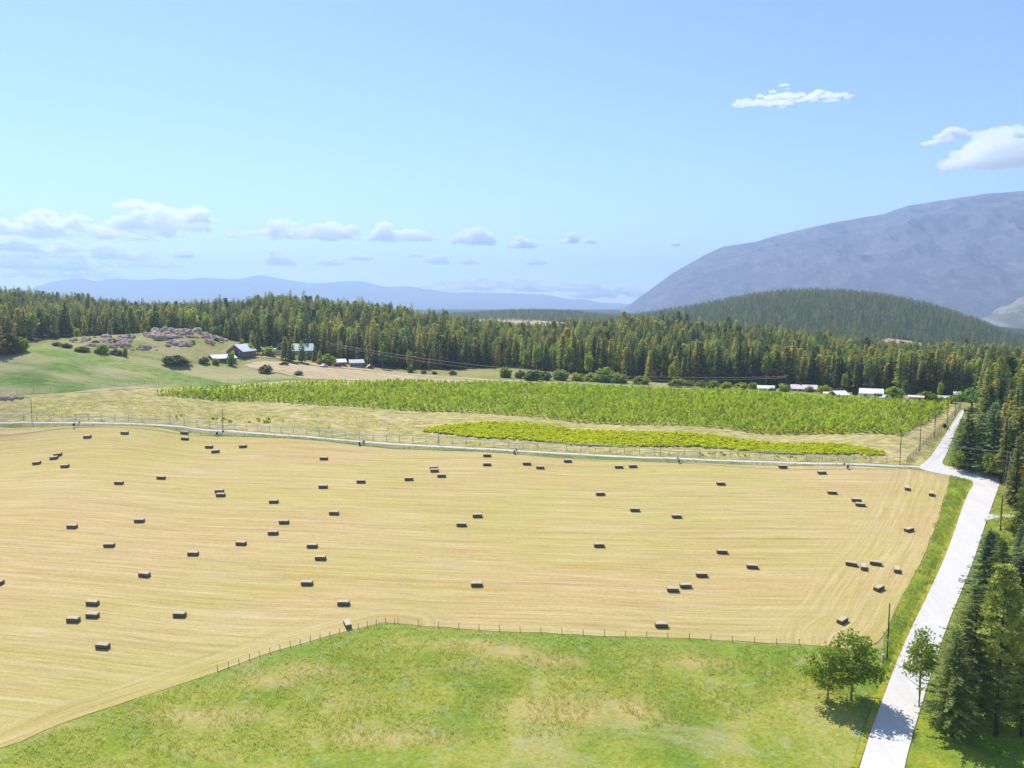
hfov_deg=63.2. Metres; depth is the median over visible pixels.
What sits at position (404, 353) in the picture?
conifer tree
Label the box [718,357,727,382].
conifer tree
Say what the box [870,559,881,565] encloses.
hay bale
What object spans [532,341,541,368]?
broadleaf tree
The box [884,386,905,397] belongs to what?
shrub
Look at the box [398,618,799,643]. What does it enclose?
wire fence
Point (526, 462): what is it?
hay bale
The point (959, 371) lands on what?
conifer tree
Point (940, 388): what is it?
broadleaf tree
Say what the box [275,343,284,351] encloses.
shrub
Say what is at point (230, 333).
conifer tree
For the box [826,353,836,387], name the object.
conifer tree
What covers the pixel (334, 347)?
conifer tree
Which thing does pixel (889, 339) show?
hill clearing
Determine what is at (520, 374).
shrub
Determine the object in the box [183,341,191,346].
rock
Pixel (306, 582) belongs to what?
hay bale
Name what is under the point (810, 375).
conifer tree
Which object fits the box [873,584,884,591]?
hay bale
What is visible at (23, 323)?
conifer tree
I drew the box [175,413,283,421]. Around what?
sparse crop row
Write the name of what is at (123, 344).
rock
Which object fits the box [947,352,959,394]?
conifer tree
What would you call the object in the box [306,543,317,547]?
hay bale
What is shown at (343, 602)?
hay bale
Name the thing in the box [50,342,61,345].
shrub
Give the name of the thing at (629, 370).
conifer tree
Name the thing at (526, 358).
broadleaf tree
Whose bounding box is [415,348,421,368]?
conifer tree
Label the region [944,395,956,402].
shrub
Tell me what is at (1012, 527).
broadleaf tree
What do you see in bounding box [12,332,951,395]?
forest floor
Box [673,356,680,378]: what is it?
conifer tree
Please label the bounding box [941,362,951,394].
conifer tree
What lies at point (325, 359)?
shrub
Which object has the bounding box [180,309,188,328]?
conifer tree
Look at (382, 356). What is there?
broadleaf tree
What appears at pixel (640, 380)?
shrub
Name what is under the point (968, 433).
conifer tree
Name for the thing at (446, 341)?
conifer tree
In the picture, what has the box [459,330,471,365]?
conifer tree
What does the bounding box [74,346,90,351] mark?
shrub
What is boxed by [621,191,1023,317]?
mountain
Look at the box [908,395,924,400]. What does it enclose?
trailer
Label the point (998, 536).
broadleaf tree
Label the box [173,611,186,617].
hay bale
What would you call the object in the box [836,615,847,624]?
hay bale
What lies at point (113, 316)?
conifer tree
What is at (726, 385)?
shrub
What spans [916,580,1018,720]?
conifer tree
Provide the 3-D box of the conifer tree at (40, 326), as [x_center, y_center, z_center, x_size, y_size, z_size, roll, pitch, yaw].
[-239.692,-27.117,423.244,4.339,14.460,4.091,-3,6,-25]
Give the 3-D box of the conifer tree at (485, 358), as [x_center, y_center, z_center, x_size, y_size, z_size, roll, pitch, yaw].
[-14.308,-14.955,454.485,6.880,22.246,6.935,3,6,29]
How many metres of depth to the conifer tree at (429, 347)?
455.55 m
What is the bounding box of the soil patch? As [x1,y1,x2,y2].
[76,386,160,391]
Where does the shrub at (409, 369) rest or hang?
on the ground at (492, 374)
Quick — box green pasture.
[0,346,299,395]
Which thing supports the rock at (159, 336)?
on the knoll grass at (198, 349)
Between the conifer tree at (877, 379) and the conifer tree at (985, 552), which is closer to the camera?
the conifer tree at (985, 552)
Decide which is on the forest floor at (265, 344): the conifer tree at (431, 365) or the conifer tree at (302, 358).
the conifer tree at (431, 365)
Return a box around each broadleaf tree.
[73,327,80,338]
[377,341,386,368]
[406,350,412,365]
[523,347,530,371]
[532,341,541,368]
[563,343,574,377]
[584,352,593,370]
[668,361,675,377]
[798,642,857,703]
[822,625,890,700]
[841,373,848,387]
[901,624,939,705]
[937,382,944,395]
[937,632,955,663]
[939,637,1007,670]
[951,448,966,469]
[953,387,980,409]
[976,530,1011,552]
[981,451,1001,477]
[1001,513,1023,541]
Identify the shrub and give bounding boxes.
[0,331,23,353]
[15,336,30,351]
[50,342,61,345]
[60,343,72,347]
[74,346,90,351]
[93,343,108,352]
[109,349,121,354]
[122,346,127,355]
[161,355,191,364]
[198,357,209,363]
[212,358,219,364]
[227,350,235,365]
[258,364,273,372]
[261,346,275,355]
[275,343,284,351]
[293,370,303,374]
[318,354,337,364]
[407,364,412,372]
[448,370,456,374]
[499,366,511,377]
[514,370,525,377]
[523,369,541,380]
[539,371,552,380]
[552,369,569,379]
[571,372,583,380]
[583,372,600,381]
[595,367,614,380]
[597,374,609,382]
[611,372,628,383]
[631,376,650,384]
[667,378,685,386]
[684,380,694,386]
[695,380,706,387]
[706,380,719,388]
[720,382,732,388]
[733,382,749,389]
[749,382,756,388]
[777,383,790,391]
[805,386,813,392]
[816,385,833,392]
[834,387,848,391]
[852,388,857,395]
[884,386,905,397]
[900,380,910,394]
[916,391,938,402]
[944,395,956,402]
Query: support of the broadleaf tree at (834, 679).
on the meadow at (814, 732)
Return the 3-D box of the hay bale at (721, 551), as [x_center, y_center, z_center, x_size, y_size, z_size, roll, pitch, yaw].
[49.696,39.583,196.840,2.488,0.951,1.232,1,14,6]
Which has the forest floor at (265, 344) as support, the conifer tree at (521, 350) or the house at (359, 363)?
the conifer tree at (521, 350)
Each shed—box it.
[757,385,775,391]
[828,390,849,396]
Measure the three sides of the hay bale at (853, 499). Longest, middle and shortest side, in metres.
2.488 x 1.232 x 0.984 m
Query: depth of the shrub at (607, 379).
403.51 m
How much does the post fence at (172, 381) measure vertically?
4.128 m
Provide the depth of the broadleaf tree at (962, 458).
251.06 m
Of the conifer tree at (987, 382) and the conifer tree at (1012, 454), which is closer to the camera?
the conifer tree at (1012, 454)
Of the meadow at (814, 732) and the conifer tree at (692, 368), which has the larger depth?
the conifer tree at (692, 368)
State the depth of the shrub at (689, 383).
387.05 m
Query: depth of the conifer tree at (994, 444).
247.31 m
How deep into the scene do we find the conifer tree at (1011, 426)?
246.36 m
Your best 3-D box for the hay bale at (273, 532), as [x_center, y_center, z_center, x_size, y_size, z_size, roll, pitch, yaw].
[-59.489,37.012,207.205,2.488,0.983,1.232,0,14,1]
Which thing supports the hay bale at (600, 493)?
on the hay field
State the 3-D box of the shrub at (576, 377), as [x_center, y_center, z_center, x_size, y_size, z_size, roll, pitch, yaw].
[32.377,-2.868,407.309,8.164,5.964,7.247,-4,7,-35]
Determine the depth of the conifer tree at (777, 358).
406.54 m
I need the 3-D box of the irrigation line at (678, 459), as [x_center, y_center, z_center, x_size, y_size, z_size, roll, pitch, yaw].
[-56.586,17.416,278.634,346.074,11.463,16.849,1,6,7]
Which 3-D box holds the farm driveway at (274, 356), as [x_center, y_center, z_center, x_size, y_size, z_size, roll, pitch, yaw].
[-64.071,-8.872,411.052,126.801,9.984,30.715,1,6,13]
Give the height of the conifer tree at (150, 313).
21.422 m
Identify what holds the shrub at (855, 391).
on the ground at (492, 374)
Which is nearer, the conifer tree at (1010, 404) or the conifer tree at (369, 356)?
the conifer tree at (1010, 404)
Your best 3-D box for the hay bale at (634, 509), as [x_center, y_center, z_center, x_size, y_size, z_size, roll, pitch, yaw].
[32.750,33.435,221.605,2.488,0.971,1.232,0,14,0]
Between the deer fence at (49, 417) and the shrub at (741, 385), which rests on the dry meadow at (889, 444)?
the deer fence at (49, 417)
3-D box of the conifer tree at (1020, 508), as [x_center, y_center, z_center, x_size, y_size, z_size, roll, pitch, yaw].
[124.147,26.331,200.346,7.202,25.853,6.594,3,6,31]
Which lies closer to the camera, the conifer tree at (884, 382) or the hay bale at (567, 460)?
the hay bale at (567, 460)
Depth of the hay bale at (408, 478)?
244.49 m
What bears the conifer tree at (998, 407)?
on the ground at (492, 374)
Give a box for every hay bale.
[32,461,41,464]
[49,455,58,459]
[53,452,62,455]
[60,464,69,467]
[66,524,77,528]
[66,616,80,622]
[85,599,99,605]
[85,611,99,618]
[95,642,110,649]
[103,542,114,547]
[114,480,123,484]
[134,518,144,522]
[138,571,150,577]
[156,475,165,479]
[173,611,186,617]
[187,551,198,555]
[211,449,219,452]
[214,489,223,492]
[216,493,225,496]
[235,540,246,545]
[239,444,246,447]
[268,530,278,534]
[269,499,278,502]
[279,519,288,523]
[301,580,312,585]
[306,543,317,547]
[315,555,325,560]
[318,484,327,488]
[320,456,327,459]
[329,510,338,514]
[337,599,349,605]
[343,619,351,628]
[356,479,364,482]
[404,477,412,480]
[430,468,438,471]
[437,473,445,477]
[456,522,465,526]
[471,581,482,586]
[473,513,481,517]
[483,453,490,456]
[483,462,490,465]
[523,461,530,464]
[536,465,543,468]
[564,459,571,462]
[594,542,603,547]
[596,491,604,495]
[629,464,636,467]
[630,507,639,511]
[655,621,667,627]
[667,586,678,591]
[671,514,681,517]
[679,582,691,587]
[696,571,707,576]
[716,481,725,484]
[716,548,727,553]
[746,563,757,568]
[778,464,786,467]
[817,470,826,473]
[827,490,836,494]
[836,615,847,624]
[845,560,856,566]
[851,497,861,501]
[855,502,865,506]
[861,562,866,570]
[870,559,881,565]
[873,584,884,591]
[894,565,899,572]
[904,526,913,532]
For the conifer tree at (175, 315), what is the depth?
467.09 m
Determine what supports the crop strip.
on the dry meadow at (889, 444)
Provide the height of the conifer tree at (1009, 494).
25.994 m
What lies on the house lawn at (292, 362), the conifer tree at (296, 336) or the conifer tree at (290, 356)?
the conifer tree at (290, 356)
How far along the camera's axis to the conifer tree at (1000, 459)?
241.08 m
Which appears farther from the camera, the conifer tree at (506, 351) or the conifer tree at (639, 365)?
the conifer tree at (506, 351)
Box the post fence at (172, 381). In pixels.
[4,376,277,393]
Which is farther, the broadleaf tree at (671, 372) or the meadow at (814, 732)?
the broadleaf tree at (671, 372)
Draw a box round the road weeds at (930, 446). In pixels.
[903,417,954,461]
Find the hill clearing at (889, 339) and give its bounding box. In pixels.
[882,338,933,345]
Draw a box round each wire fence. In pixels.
[217,617,394,670]
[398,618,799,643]
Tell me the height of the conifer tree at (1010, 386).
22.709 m
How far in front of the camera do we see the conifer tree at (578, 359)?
440.35 m
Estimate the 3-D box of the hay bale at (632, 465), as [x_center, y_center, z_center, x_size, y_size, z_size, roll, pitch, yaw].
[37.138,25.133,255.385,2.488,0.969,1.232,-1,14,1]
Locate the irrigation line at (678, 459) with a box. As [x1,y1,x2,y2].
[0,414,876,467]
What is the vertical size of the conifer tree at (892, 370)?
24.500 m
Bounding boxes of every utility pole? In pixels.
[882,603,891,659]
[1000,495,1004,530]
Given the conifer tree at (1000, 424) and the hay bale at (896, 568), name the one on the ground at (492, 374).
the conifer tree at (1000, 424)
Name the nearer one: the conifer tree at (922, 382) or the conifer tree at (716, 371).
the conifer tree at (922, 382)
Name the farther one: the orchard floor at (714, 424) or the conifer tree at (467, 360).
the conifer tree at (467, 360)
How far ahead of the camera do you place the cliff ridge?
2369.63 m
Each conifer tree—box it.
[4,314,14,336]
[13,308,23,336]
[17,307,30,337]
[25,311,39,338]
[37,317,44,337]
[44,315,50,336]
[46,322,51,336]
[59,300,72,335]
[72,313,77,335]
[77,316,82,333]
[80,319,86,335]
[90,312,98,335]
[96,316,102,335]
[103,311,110,333]
[107,320,111,334]
[110,310,119,334]
[112,316,118,334]
[118,311,127,332]
[125,306,136,331]
[131,318,136,333]
[140,309,147,332]
[142,318,148,329]
[147,309,159,324]
[170,312,178,327]
[175,316,180,328]
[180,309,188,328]
[201,318,205,331]
[212,326,217,333]
[224,321,228,337]
[227,319,232,339]
[231,322,235,337]
[239,321,246,338]
[241,322,248,341]
[248,320,255,339]
[249,331,256,349]
[254,333,261,353]
[263,314,273,346]
[271,321,281,346]
[278,336,291,359]
[280,320,290,343]
[280,328,286,344]
[286,340,296,361]
[292,326,299,343]
[294,327,298,343]
[295,340,307,362]
[297,319,306,343]
[308,325,317,352]
[311,346,317,361]
[312,322,319,348]
[319,333,326,355]
[322,328,328,353]
[330,332,336,357]
[336,334,341,358]
[344,329,352,359]
[345,340,349,360]
[355,348,360,358]
[356,332,361,358]
[365,345,371,364]
[371,338,381,365]
[376,331,388,361]
[386,338,392,366]
[390,349,396,365]
[395,337,404,367]
[401,336,408,367]
[403,336,412,364]
[412,343,418,366]
[414,333,425,366]
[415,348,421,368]
[425,339,434,365]
[428,348,434,367]
[432,332,444,367]
[439,337,446,366]
[440,330,449,366]
[451,333,461,367]
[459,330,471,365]
[460,336,471,366]
[471,337,480,366]
[474,345,481,366]
[480,330,491,359]
[481,338,492,366]
[494,345,500,366]
[496,345,502,364]
[504,349,508,364]
[506,342,513,366]
[511,345,516,365]
[520,344,528,356]
[521,341,529,367]
[535,342,542,368]
[542,345,548,368]
[546,350,550,369]
[549,349,554,370]
[552,350,556,368]
[556,334,565,369]
[558,355,563,370]
[570,330,578,372]
[571,336,580,371]
[574,340,583,372]
[585,344,593,373]
[589,334,597,372]
[593,339,600,372]
[598,337,608,369]
[604,339,616,370]
[617,355,621,373]
[620,347,631,373]
[624,343,632,378]
[629,355,637,378]
[636,353,643,375]
[638,343,648,375]
[645,351,655,378]
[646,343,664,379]
[659,360,666,379]
[665,351,669,378]
[668,341,680,379]
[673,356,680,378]
[679,357,688,379]
[685,343,693,379]
[688,354,694,380]
[692,340,702,381]
[692,342,706,380]
[699,357,707,380]
[704,355,712,382]
[711,345,723,383]
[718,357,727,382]
[725,357,733,381]
[732,338,746,383]
[745,346,758,383]
[750,345,764,384]
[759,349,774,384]
[760,345,769,384]
[770,350,783,386]
[779,346,795,384]
[782,353,795,386]
[787,340,801,383]
[798,359,804,384]
[802,359,812,384]
[804,345,820,384]
[812,356,822,386]
[823,365,830,385]
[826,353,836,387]
[831,350,846,388]
[840,360,854,390]
[851,360,858,387]
[862,376,872,388]
[872,362,881,388]
[881,364,889,389]
[882,363,891,388]
[885,355,895,385]
[892,349,908,387]
[896,354,908,387]
[904,350,917,393]
[913,362,924,392]
[914,626,992,741]
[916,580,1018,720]
[917,362,928,391]
[923,352,938,391]
[927,349,943,393]
[938,361,951,395]
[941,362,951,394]
[945,406,982,469]
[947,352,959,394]
[947,418,966,461]
[952,358,964,395]
[954,529,1001,619]
[961,364,971,390]
[961,413,989,471]
[964,364,973,386]
[966,401,1011,475]
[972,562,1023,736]
[974,360,995,421]
[977,385,997,428]
[977,538,1022,623]
[986,355,1009,410]
[986,604,1023,736]
[988,583,1023,695]
[991,410,1007,442]
[993,378,1006,430]
[993,400,1002,426]
[993,415,1011,482]
[999,416,1018,475]
[1000,403,1009,441]
[1001,376,1016,411]
[1002,436,1023,506]
[1003,406,1023,474]
[1005,365,1023,415]
[1005,388,1016,415]
[1005,401,1015,419]
[1007,422,1023,465]
[1007,522,1023,580]
[1008,386,1021,436]
[1008,432,1023,476]
[1008,520,1023,572]
[1010,537,1023,608]
[1011,476,1023,540]
[1014,476,1023,506]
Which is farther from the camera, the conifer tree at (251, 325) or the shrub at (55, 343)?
the conifer tree at (251, 325)
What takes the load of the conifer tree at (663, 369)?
on the forest floor at (265, 344)
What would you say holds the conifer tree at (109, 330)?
on the forest floor at (265, 344)
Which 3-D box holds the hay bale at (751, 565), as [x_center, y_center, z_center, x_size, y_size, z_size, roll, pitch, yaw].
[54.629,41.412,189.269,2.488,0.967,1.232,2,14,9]
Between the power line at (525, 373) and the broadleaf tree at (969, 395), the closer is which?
the broadleaf tree at (969, 395)
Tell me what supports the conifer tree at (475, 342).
on the forest floor at (265, 344)
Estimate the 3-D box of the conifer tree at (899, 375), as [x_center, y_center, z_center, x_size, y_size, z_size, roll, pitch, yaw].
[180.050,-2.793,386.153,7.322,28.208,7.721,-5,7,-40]
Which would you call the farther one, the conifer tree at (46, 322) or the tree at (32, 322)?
the conifer tree at (46, 322)
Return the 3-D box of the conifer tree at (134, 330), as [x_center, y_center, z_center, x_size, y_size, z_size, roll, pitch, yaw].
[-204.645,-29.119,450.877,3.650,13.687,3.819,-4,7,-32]
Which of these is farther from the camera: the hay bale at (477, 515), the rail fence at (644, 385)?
the rail fence at (644, 385)
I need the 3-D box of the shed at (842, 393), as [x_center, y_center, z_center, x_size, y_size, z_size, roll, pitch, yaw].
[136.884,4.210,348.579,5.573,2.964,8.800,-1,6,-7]
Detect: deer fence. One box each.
[24,413,880,461]
[907,404,960,462]
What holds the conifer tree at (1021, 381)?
on the ground at (492, 374)
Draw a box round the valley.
[395,309,1023,334]
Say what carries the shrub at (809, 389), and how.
on the ground at (492, 374)
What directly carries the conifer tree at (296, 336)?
on the forest floor at (265, 344)
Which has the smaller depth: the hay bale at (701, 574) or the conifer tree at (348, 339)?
the hay bale at (701, 574)
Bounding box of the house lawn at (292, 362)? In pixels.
[282,356,320,364]
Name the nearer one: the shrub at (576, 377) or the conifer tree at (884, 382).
the conifer tree at (884, 382)
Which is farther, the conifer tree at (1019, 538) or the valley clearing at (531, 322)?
the valley clearing at (531, 322)
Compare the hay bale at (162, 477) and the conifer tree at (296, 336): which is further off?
the conifer tree at (296, 336)
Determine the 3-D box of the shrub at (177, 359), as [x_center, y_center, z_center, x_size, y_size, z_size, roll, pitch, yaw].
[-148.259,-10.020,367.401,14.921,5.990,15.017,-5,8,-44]
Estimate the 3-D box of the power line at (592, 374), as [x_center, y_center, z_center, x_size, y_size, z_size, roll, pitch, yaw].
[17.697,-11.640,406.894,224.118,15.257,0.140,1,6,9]
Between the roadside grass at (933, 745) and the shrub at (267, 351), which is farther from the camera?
the shrub at (267, 351)
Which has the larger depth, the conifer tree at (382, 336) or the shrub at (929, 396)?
the conifer tree at (382, 336)
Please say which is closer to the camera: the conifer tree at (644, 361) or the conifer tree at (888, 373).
the conifer tree at (888, 373)
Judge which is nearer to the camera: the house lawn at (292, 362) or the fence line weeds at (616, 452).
the fence line weeds at (616, 452)
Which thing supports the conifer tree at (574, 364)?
on the forest floor at (265, 344)
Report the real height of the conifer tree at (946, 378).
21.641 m
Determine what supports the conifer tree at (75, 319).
on the forest floor at (265, 344)
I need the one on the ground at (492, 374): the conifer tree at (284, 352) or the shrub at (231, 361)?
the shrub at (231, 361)
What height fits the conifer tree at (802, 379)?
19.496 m
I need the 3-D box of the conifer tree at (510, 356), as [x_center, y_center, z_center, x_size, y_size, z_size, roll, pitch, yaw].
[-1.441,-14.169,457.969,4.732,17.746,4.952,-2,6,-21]
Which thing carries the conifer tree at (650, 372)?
on the forest floor at (265, 344)
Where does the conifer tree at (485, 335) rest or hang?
on the forest floor at (265, 344)
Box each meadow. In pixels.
[0,381,958,465]
[0,622,881,767]
[244,361,571,383]
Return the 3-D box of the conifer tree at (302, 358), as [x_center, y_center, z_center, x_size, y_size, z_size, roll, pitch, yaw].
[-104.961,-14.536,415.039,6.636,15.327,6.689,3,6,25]
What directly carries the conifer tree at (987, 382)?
on the ground at (492, 374)
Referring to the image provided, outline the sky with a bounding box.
[0,0,1023,303]
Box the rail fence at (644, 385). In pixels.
[509,380,750,389]
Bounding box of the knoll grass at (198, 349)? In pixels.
[58,332,246,364]
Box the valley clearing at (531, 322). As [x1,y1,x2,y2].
[479,318,577,325]
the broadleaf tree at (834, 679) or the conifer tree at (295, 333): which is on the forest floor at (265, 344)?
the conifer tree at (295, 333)
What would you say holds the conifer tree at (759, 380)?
on the forest floor at (265, 344)
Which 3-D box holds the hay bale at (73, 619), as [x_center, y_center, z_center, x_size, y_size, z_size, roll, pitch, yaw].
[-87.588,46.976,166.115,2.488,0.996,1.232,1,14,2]
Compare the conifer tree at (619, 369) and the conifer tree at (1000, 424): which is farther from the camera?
the conifer tree at (619, 369)
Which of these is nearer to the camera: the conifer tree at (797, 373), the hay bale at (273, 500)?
the hay bale at (273, 500)
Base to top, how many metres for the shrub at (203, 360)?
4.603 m
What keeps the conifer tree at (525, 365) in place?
on the forest floor at (265, 344)
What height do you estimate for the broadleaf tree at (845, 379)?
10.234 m
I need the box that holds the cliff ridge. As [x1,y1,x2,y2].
[977,296,1023,328]
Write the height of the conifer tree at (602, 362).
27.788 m
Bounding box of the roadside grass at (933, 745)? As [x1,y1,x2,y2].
[905,419,1023,767]
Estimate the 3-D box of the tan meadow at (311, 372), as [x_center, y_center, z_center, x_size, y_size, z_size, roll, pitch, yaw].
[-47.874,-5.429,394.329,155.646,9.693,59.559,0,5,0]
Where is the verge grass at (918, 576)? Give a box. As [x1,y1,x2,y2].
[854,475,970,767]
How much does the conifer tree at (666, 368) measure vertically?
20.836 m
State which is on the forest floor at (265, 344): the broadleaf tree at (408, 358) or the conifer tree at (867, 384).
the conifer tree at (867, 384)
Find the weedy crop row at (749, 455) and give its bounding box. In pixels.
[698,451,877,457]
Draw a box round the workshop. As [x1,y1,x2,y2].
[859,388,883,397]
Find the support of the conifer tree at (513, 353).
on the forest floor at (265, 344)
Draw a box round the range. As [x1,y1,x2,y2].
[18,275,629,308]
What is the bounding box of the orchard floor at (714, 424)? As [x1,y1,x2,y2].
[153,383,948,435]
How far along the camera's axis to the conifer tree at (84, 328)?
437.75 m
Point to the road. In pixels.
(890, 738)
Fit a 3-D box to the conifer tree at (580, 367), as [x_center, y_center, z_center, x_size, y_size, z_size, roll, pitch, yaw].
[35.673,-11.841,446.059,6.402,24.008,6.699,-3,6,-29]
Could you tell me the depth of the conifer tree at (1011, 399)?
273.73 m
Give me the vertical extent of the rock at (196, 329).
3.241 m
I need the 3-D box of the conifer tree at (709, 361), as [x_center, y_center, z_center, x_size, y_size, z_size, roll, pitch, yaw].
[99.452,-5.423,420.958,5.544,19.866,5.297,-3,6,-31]
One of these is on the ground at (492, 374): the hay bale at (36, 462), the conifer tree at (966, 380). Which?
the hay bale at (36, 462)
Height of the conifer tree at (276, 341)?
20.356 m
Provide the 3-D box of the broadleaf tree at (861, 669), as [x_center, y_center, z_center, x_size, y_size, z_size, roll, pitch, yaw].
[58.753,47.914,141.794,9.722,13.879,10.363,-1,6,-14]
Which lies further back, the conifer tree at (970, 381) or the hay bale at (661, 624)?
the conifer tree at (970, 381)
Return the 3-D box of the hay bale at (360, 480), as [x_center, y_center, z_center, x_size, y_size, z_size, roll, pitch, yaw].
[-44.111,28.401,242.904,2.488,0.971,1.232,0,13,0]
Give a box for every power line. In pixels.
[331,343,784,377]
[332,345,785,379]
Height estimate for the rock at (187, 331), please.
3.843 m
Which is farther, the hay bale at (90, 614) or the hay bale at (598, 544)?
the hay bale at (598, 544)
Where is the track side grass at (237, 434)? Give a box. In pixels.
[0,423,925,470]
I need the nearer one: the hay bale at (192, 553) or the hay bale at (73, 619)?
the hay bale at (73, 619)
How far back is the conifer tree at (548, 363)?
448.72 m
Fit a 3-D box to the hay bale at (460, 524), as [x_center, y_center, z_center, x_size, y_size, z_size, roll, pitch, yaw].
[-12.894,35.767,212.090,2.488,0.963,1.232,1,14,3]
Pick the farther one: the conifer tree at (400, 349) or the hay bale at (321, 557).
the conifer tree at (400, 349)
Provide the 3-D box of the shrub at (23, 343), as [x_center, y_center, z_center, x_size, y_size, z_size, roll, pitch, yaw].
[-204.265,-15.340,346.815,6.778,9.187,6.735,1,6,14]
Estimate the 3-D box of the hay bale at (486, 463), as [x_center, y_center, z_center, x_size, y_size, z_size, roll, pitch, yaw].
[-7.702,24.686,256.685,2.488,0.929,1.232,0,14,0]
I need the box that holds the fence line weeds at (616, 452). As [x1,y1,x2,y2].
[421,440,910,464]
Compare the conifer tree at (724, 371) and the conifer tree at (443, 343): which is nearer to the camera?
the conifer tree at (724, 371)
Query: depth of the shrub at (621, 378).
402.88 m
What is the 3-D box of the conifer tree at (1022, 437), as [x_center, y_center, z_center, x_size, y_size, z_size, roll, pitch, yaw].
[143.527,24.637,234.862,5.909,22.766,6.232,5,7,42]
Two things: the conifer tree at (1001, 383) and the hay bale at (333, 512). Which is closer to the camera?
the hay bale at (333, 512)
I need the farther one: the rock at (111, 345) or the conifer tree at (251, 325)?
the conifer tree at (251, 325)
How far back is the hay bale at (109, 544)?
199.54 m
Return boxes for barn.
[208,354,236,362]
[225,344,256,357]
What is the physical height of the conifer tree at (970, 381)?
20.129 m
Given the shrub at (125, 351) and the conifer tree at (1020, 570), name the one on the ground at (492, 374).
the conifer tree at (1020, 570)
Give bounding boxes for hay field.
[0,426,948,747]
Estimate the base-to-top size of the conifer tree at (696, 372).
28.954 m
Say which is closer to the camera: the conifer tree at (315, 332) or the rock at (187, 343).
the rock at (187, 343)
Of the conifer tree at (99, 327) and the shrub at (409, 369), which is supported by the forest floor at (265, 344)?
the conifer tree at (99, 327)
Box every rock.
[100,334,111,337]
[107,343,117,347]
[120,342,131,347]
[127,333,135,338]
[138,344,149,349]
[154,333,168,340]
[169,328,180,332]
[181,328,193,334]
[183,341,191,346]
[193,327,201,332]
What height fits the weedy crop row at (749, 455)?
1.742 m
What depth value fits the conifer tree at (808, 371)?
404.61 m
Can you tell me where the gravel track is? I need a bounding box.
[0,421,918,467]
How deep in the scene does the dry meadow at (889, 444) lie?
297.91 m
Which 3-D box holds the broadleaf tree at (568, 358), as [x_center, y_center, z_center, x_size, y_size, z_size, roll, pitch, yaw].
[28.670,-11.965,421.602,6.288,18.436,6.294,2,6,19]
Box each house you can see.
[291,342,313,355]
[336,359,346,366]
[348,359,364,367]
[790,383,817,391]
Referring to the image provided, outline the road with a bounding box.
[860,409,999,767]
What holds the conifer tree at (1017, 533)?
on the ground at (492, 374)
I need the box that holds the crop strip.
[422,420,884,454]
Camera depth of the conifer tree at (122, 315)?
450.71 m
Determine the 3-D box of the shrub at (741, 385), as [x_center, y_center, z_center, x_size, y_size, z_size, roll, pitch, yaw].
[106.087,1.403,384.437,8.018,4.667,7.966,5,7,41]
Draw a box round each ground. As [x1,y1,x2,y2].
[0,328,1021,767]
[468,295,1023,344]
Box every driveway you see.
[255,355,498,380]
[987,514,1013,519]

